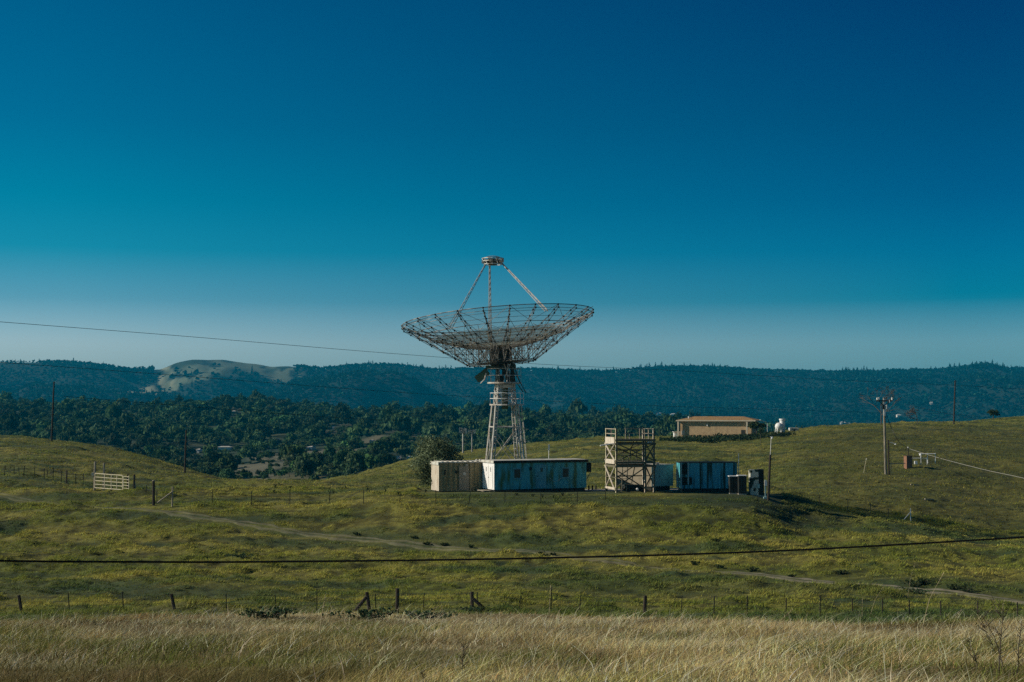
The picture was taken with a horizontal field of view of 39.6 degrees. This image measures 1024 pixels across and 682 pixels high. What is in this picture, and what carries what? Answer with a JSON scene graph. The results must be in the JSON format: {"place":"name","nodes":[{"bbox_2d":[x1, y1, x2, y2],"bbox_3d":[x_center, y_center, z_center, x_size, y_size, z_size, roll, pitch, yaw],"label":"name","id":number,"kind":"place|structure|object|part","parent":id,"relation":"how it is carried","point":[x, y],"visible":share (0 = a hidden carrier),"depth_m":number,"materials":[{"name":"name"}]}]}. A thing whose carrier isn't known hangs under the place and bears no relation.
{"place":"outdoors","nodes":[
{"label":"outdoors","id":0,"kind":"place"},
{"bbox_2d":[16,407,650,479],"bbox_3d":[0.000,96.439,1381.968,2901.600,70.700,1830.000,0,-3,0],"label":"valley ground","id":1,"kind":"structure","parent":0,"point":[253,466],"depth_m":867.99,"materials":[{"name":"green plant"}]},
{"bbox_2d":[218,446,232,450],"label":"house","id":2,"kind":"structure","parent":1,"relation":"on","point":[226,447],"depth_m":865.43,"materials":[{"name":"beige"}]},
{"bbox_2d":[12,414,679,479],"bbox_3d":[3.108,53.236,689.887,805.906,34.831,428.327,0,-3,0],"label":"valley wood","id":3,"kind":"object","parent":1,"relation":"on","point":[340,452],"visible":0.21,"depth_m":804.54,"materials":[{"name":"green plant"}]},
{"bbox_2d":[0,389,804,443],"bbox_3d":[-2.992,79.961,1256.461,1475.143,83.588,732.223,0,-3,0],"label":"hillside wood","id":4,"kind":"object","parent":1,"relation":"on","point":[118,418],"visible":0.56,"depth_m":1093.67,"materials":[{"name":"green plant"}]},
{"bbox_2d":[642,411,656,417],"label":"oak tree","id":5,"kind":"object","parent":1,"relation":"on","point":[650,414],"visible":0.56,"depth_m":1301.00,"materials":[{"name":"green plant"}]},
{"bbox_2d":[0,416,1023,681],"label":"ground","id":6,"kind":"structure","parent":0,"point":[360,526],"depth_m":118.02,"materials":[{"name":"green plant"}]},
{"bbox_2d":[0,465,93,483],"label":"wire fence","id":7,"kind":"object","parent":6,"relation":"on","point":[50,471],"visible":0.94,"depth_m":158.20,"materials":[{"name":"wood"}]},
{"bbox_2d":[51,382,54,440],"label":"utility pole","id":8,"kind":"object","parent":6,"relation":"on","point":[52,412],"visible":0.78,"depth_m":261.55,"materials":[{"name":"brown wood"}]},
{"bbox_2d":[64,396,467,422],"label":"power line","id":9,"kind":"object","parent":8,"relation":"attached to","point":[265,412],"visible":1,"depth_m":224.03,"materials":[{"name":"grey metal"}]},
{"bbox_2d":[92,462,135,490],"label":"field gate","id":10,"kind":"structure","parent":6,"relation":"on","point":[94,473],"depth_m":141.00,"materials":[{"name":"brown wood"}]},
{"bbox_2d":[152,480,154,505],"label":"timber post","id":11,"kind":"object","parent":6,"relation":"on","point":[153,492],"visible":0.87,"depth_m":128.15,"materials":[{"name":"brown wood"}]},
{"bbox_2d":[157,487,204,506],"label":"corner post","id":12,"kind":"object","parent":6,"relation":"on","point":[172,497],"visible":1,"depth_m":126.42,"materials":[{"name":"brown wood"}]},
{"bbox_2d":[184,430,186,472],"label":"utility pole","id":13,"kind":"object","parent":6,"relation":"on","point":[185,451],"visible":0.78,"depth_m":213.35,"materials":[{"name":"brown wood"}]},
{"bbox_2d":[226,552,260,557],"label":"shrub","id":14,"kind":"object","parent":6,"relation":"on","point":[242,555],"visible":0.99,"depth_m":104.21,"materials":[{"name":"green plant"}]},
{"bbox_2d":[237,605,297,618],"bbox_3d":[-7.864,8.877,46.339,1.964,0.355,1.832,0,-3,0],"label":"shrub","id":15,"kind":"object","parent":6,"relation":"on","point":[277,612],"visible":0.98,"depth_m":46.28,"materials":[{"name":"green plant"}]},
{"bbox_2d":[322,606,409,619],"bbox_3d":[-4.790,8.976,46.668,2.435,0.406,1.807,-1,-3,17],"label":"shrub","id":16,"kind":"object","parent":6,"relation":"on","point":[364,613],"visible":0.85,"depth_m":46.73,"materials":[{"name":"green plant"}]},
{"bbox_2d":[146,482,605,504],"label":"wire fence","id":17,"kind":"object","parent":6,"relation":"on","point":[212,496],"visible":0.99,"depth_m":126.92,"materials":[{"name":"metal"}]},
{"bbox_2d":[400,608,457,619],"bbox_3d":[-2.901,9.660,49.950,2.210,0.368,1.882,0,-3,0],"label":"shrub","id":18,"kind":"object","parent":6,"relation":"on","point":[426,614],"visible":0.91,"depth_m":50.02,"materials":[{"name":"green plant"}]},
{"bbox_2d":[408,433,464,490],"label":"willow bush","id":19,"kind":"object","parent":6,"relation":"on","point":[431,449],"visible":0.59,"depth_m":137.33,"materials":[{"name":"green plant"}]},
{"bbox_2d":[430,460,483,490],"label":"shipping container","id":20,"kind":"object","parent":6,"relation":"on","point":[457,475],"visible":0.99,"depth_m":134.80,"materials":[{"name":"metal"}]},
{"bbox_2d":[459,466,468,489],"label":"door","id":21,"kind":"structure","parent":20,"relation":"in","point":[463,470],"depth_m":134.83,"materials":[{"name":"metal"}]},
{"bbox_2d":[459,427,466,452],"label":"cell mast","id":22,"kind":"object","parent":6,"relation":"on","point":[464,431],"visible":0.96,"depth_m":299.16,"materials":[{"name":"metal"}]},
{"bbox_2d":[457,640,470,668],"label":"dark weed","id":23,"kind":"object","parent":6,"relation":"on","point":[462,663],"visible":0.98,"depth_m":21.13,"materials":[{"name":"brown plant"}]},
{"bbox_2d":[468,429,475,451],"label":"cell mast","id":24,"kind":"object","parent":6,"relation":"on","point":[473,430],"visible":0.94,"depth_m":299.19,"materials":[{"name":"metal"}]},
{"bbox_2d":[457,605,493,612],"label":"shrub","id":25,"kind":"object","parent":6,"relation":"on","point":[472,610],"visible":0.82,"depth_m":66.61,"materials":[{"name":"green plant"}]},
{"bbox_2d":[401,256,593,458],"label":"dish antenna","id":26,"kind":"object","parent":6,"relation":"on","point":[499,344],"visible":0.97,"depth_m":140.51,"materials":[{"name":"paint"}]},
{"bbox_2d":[0,587,1022,617],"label":"wire fence","id":27,"kind":"object","parent":6,"relation":"on","point":[397,604],"visible":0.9,"depth_m":68.68,"materials":[{"name":"metal"}]},
{"bbox_2d":[0,602,1023,681],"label":"dry grass","id":28,"kind":"structure","parent":6,"relation":"on","point":[129,645],"depth_m":25.94,"materials":[{"name":"beige plant"}]},
{"bbox_2d":[0,416,1023,529],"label":"hill grass","id":29,"kind":"structure","parent":6,"relation":"on","point":[599,443],"depth_m":223.51,"materials":[{"name":"green plant"}]},
{"bbox_2d":[477,458,590,491],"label":"office trailer","id":30,"kind":"object","parent":6,"relation":"on","point":[538,475],"visible":0.84,"depth_m":134.25,"materials":[{"name":"blue metal"}]},
{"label":"end door","id":31,"kind":"part","parent":30,"relation":"part of","materials":[{"name":"white paint"}]},
{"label":"window","id":32,"kind":"part","parent":30,"relation":"part of","materials":[{"name":"glass"}]},
{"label":"door","id":33,"kind":"part","parent":30,"relation":"part of","materials":[{"name":"blue paint"}]},
{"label":"window","id":34,"kind":"part","parent":30,"relation":"part of","materials":[{"name":"blue glass"}]},
{"bbox_2d":[600,428,656,492],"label":"scaffold tower","id":35,"kind":"structure","parent":6,"relation":"on","point":[643,463],"depth_m":132.88,"materials":[{"name":"beige metal"}]},
{"bbox_2d":[622,484,643,491],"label":"flatbed cart","id":36,"kind":"object","parent":6,"relation":"on","point":[636,486],"visible":0.87,"depth_m":133.67,"materials":[{"name":"paint"}]},
{"bbox_2d":[675,461,737,491],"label":"storage container","id":37,"kind":"object","parent":6,"relation":"on","point":[701,476],"visible":0.91,"depth_m":135.71,"materials":[{"name":"metal"}]},
{"bbox_2d":[682,464,686,473],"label":"door panel","id":38,"kind":"structure","parent":37,"relation":"in","point":[684,466],"depth_m":135.56,"materials":[{"name":"paint"}]},
{"bbox_2d":[682,477,691,484],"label":"window","id":39,"kind":"structure","parent":37,"relation":"in","point":[684,479],"depth_m":135.49,"materials":[{"name":"glass"}]},
{"bbox_2d":[676,416,759,437],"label":"utility building","id":40,"kind":"structure","parent":6,"relation":"on","point":[705,425],"depth_m":324.73,"materials":[{"name":"beige paint"}]},
{"bbox_2d":[713,564,724,568],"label":"roadside shrub","id":41,"kind":"object","parent":6,"relation":"on","point":[718,566],"visible":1,"depth_m":104.21,"materials":[{"name":"green plant"}]},
{"bbox_2d":[659,430,795,442],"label":"bramble","id":42,"kind":"object","parent":6,"relation":"on","point":[713,439],"visible":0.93,"depth_m":299.13,"materials":[{"name":"green plant"}]},
{"bbox_2d":[728,476,737,493],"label":"transformer box","id":43,"kind":"object","parent":6,"relation":"on","point":[732,484],"visible":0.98,"depth_m":132.00,"materials":[{"name":"paint"}]},
{"bbox_2d":[730,478,736,491],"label":"door","id":44,"kind":"structure","parent":43,"relation":"in","point":[731,479],"depth_m":131.98,"materials":[{"name":"paint"}]},
{"bbox_2d":[736,475,746,494],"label":"transformer box","id":45,"kind":"object","parent":6,"relation":"on","point":[742,484],"visible":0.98,"depth_m":131.50,"materials":[{"name":"paint"}]},
{"bbox_2d":[739,477,745,492],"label":"door","id":46,"kind":"structure","parent":45,"relation":"in","point":[740,478],"depth_m":131.48,"materials":[{"name":"paint"}]},
{"bbox_2d":[746,566,759,570],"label":"roadside shrub","id":47,"kind":"object","parent":6,"relation":"on","point":[751,568],"visible":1,"depth_m":102.95,"materials":[{"name":"green plant"}]},
{"bbox_2d":[748,469,763,497],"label":"electric cabinet","id":48,"kind":"object","parent":6,"relation":"on","point":[756,482],"visible":0.98,"depth_m":132.03,"materials":[{"name":"metal"}]},
{"bbox_2d":[747,421,766,432],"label":"shade tree","id":49,"kind":"object","parent":6,"relation":"on","point":[755,425],"visible":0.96,"depth_m":312.75,"materials":[{"name":"green plant"}]},
{"bbox_2d":[758,425,764,439],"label":"tree","id":50,"kind":"object","parent":6,"relation":"on","point":[760,431],"visible":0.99,"depth_m":284.21,"materials":[{"name":"green plant"}]},
{"bbox_2d":[763,480,766,498],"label":"meter post","id":51,"kind":"object","parent":6,"relation":"on","point":[765,485],"visible":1,"depth_m":131.41,"materials":[{"name":"grey metal"}]},
{"bbox_2d":[767,436,772,500],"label":"leaning post","id":52,"kind":"object","parent":6,"relation":"on","point":[768,489],"visible":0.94,"depth_m":130.98,"materials":[{"name":"grey wood"}]},
{"bbox_2d":[775,419,785,431],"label":"white tank","id":53,"kind":"object","parent":6,"relation":"on","point":[780,426],"visible":0.91,"depth_m":344.30,"materials":[{"name":"metal"}]},
{"bbox_2d":[788,428,798,431],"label":"parked trailer","id":54,"kind":"object","parent":6,"relation":"on","point":[793,429],"visible":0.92,"depth_m":339.37,"materials":[{"name":"metal"}]},
{"bbox_2d":[802,645,828,670],"bbox_3d":[4.393,4.586,20.477,0.460,0.477,0.044,1,-3,-16],"label":"grass stalk","id":55,"kind":"object","parent":6,"relation":"on","point":[814,654],"depth_m":20.47,"materials":[{"name":"beige plant"}]},
{"bbox_2d":[788,495,888,516],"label":"wire fence","id":56,"kind":"object","parent":6,"relation":"on","point":[842,501],"visible":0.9,"depth_m":138.04,"materials":[{"name":"metal"}]},
{"bbox_2d":[835,569,848,574],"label":"roadside shrub","id":57,"kind":"object","parent":6,"relation":"on","point":[840,572],"visible":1,"depth_m":101.29,"materials":[{"name":"green plant"}]},
{"bbox_2d":[859,386,901,424],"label":"bare tree","id":58,"kind":"object","parent":6,"relation":"on","point":[885,397],"visible":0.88,"depth_m":334.54,"materials":[{"name":"brown plant"}]},
{"bbox_2d":[876,397,892,473],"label":"power pole","id":59,"kind":"object","parent":6,"relation":"on","point":[884,407],"visible":1,"depth_m":201.96,"materials":[{"name":"grey wood"}]},
{"bbox_2d":[888,440,896,473],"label":"service pole","id":60,"kind":"object","parent":6,"relation":"on","point":[888,457],"visible":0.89,"depth_m":203.04,"materials":[{"name":"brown wood"}]},
{"bbox_2d":[904,447,911,468],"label":"brick box","id":61,"kind":"object","parent":6,"relation":"on","point":[908,461],"visible":0.97,"depth_m":212.27,"materials":[{"name":"brick"}]},
{"bbox_2d":[908,448,1020,477],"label":"guy wire","id":62,"kind":"object","parent":61,"relation":"attached to","point":[963,464],"visible":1,"depth_m":197.80,"materials":[{"name":"silver metal"}]},
{"bbox_2d":[900,579,920,586],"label":"roadside shrub","id":63,"kind":"object","parent":6,"relation":"on","point":[913,584],"visible":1,"depth_m":96.00,"materials":[{"name":"green plant"}]},
{"bbox_2d":[905,404,918,423],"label":"bare tree","id":64,"kind":"object","parent":6,"relation":"on","point":[910,411],"visible":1,"depth_m":339.36,"materials":[{"name":"brown plant"}]},
{"bbox_2d":[898,586,929,593],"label":"shrub","id":65,"kind":"object","parent":6,"relation":"on","point":[917,590],"visible":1,"depth_m":91.97,"materials":[{"name":"green plant"}]},
{"bbox_2d":[910,577,933,584],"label":"roadside shrub","id":66,"kind":"object","parent":6,"relation":"on","point":[922,581],"visible":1,"depth_m":96.20,"materials":[{"name":"green plant"}]},
{"bbox_2d":[914,453,935,463],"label":"pipe rack","id":67,"kind":"object","parent":6,"relation":"on","point":[920,454],"visible":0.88,"depth_m":219.59,"materials":[{"name":"white metal"}]},
{"bbox_2d":[946,584,961,589],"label":"roadside shrub","id":68,"kind":"object","parent":6,"relation":"on","point":[951,587],"visible":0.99,"depth_m":94.27,"materials":[{"name":"green plant"}]},
{"bbox_2d":[953,380,956,424],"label":"utility pole","id":69,"kind":"object","parent":6,"relation":"on","point":[955,381],"visible":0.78,"depth_m":344.54,"materials":[{"name":"brown wood"}]},
{"bbox_2d":[0,362,1012,420],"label":"power line","id":70,"kind":"object","parent":69,"relation":"attached to","point":[404,392],"visible":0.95,"depth_m":180.77,"materials":[{"name":"grey metal"}]},
{"bbox_2d":[6,322,1014,388],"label":"power line","id":71,"kind":"object","parent":69,"relation":"attached to","point":[443,357],"visible":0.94,"depth_m":221.43,"materials":[{"name":"grey metal"}]},
{"bbox_2d":[950,582,979,591],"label":"roadside shrub","id":72,"kind":"object","parent":6,"relation":"on","point":[964,588],"visible":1,"depth_m":93.73,"materials":[{"name":"green plant"}]},
{"bbox_2d":[961,635,978,670],"bbox_3d":[6.550,4.503,20.338,0.267,0.602,0.105,0,-3,10],"label":"dark weed","id":73,"kind":"object","parent":6,"relation":"on","point":[972,649],"visible":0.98,"depth_m":20.33,"materials":[{"name":"brown plant"}]},
{"bbox_2d":[974,601,1004,670],"bbox_3d":[6.799,4.268,20.317,0.516,1.090,0.179,0,-3,-6],"label":"dark weed","id":74,"kind":"object","parent":6,"relation":"on","point":[983,625],"visible":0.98,"depth_m":20.32,"materials":[{"name":"brown plant"}]},
{"bbox_2d":[987,409,999,418],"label":"hilltop tree","id":75,"kind":"object","parent":6,"relation":"on","point":[992,412],"visible":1,"depth_m":393.55,"materials":[{"name":"green plant"}]},
{"bbox_2d":[984,591,1013,677],"bbox_3d":[6.796,4.123,19.792,0.377,1.270,0.209,0,-3,0],"label":"dark weed","id":76,"kind":"object","parent":6,"relation":"on","point":[997,632],"visible":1,"depth_m":19.77,"materials":[{"name":"brown plant"}]},
{"bbox_2d":[1011,618,1023,675],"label":"dark weed","id":77,"kind":"object","parent":6,"relation":"on","point":[1018,649],"visible":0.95,"depth_m":20.16,"materials":[{"name":"brown plant"}]},
{"bbox_2d":[0,360,1023,424],"bbox_3d":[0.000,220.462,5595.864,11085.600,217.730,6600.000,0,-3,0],"label":"hills","id":78,"kind":"structure","parent":0,"point":[226,368],"depth_m":4054.49,"materials":[{"name":"green plant"}]},
{"bbox_2d":[0,357,1023,428],"bbox_3d":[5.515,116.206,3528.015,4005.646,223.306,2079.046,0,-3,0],"label":"ridge forest","id":79,"kind":"object","parent":78,"relation":"on","point":[722,408],"visible":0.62,"depth_m":3784.80,"materials":[{"name":"green plant"}]},
{"bbox_2d":[0,493,1023,603],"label":"dirt road","id":80,"kind":"structure","parent":0,"point":[342,537],"depth_m":114.03,"materials":[{"name":"soil"}]},
{"bbox_2d":[0,536,1023,562],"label":"overhead cable","id":81,"kind":"object","parent":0,"point":[54,561],"visible":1,"depth_m":29.73,"materials":[{"name":"black plastic"}]},
{"bbox_2d":[0,0,1023,372],"label":"sky","id":82,"kind":"structure","parent":0,"point":[813,185],"materials":[{"name":"blue"}]},
{"bbox_2d":[585,488,678,491],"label":"concrete pavement","id":83,"kind":"structure","parent":0,"point":[673,490],"depth_m":137.78,"materials":[{"name":"grey concrete"}]},
{"bbox_2d":[618,462,673,490],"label":"site cabin","id":84,"kind":"object","parent":83,"relation":"on","point":[663,476],"visible":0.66,"depth_m":136.88,"materials":[{"name":"beige metal"}]},
{"bbox_2d":[659,467,666,484],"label":"door","id":85,"kind":"structure","parent":84,"relation":"in","point":[662,470],"depth_m":136.77,"materials":[{"name":"blue metal"}]},
{"bbox_2d":[922,573,943,628],"bbox_3d":[11.173,6.922,37.778,0.670,1.556,0.048,0,-3,-9],"label":"grass stalk","id":86,"kind":"object","parent":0,"point":[929,599],"depth_m":37.77,"materials":[{"name":"beige plant"}]}
]}

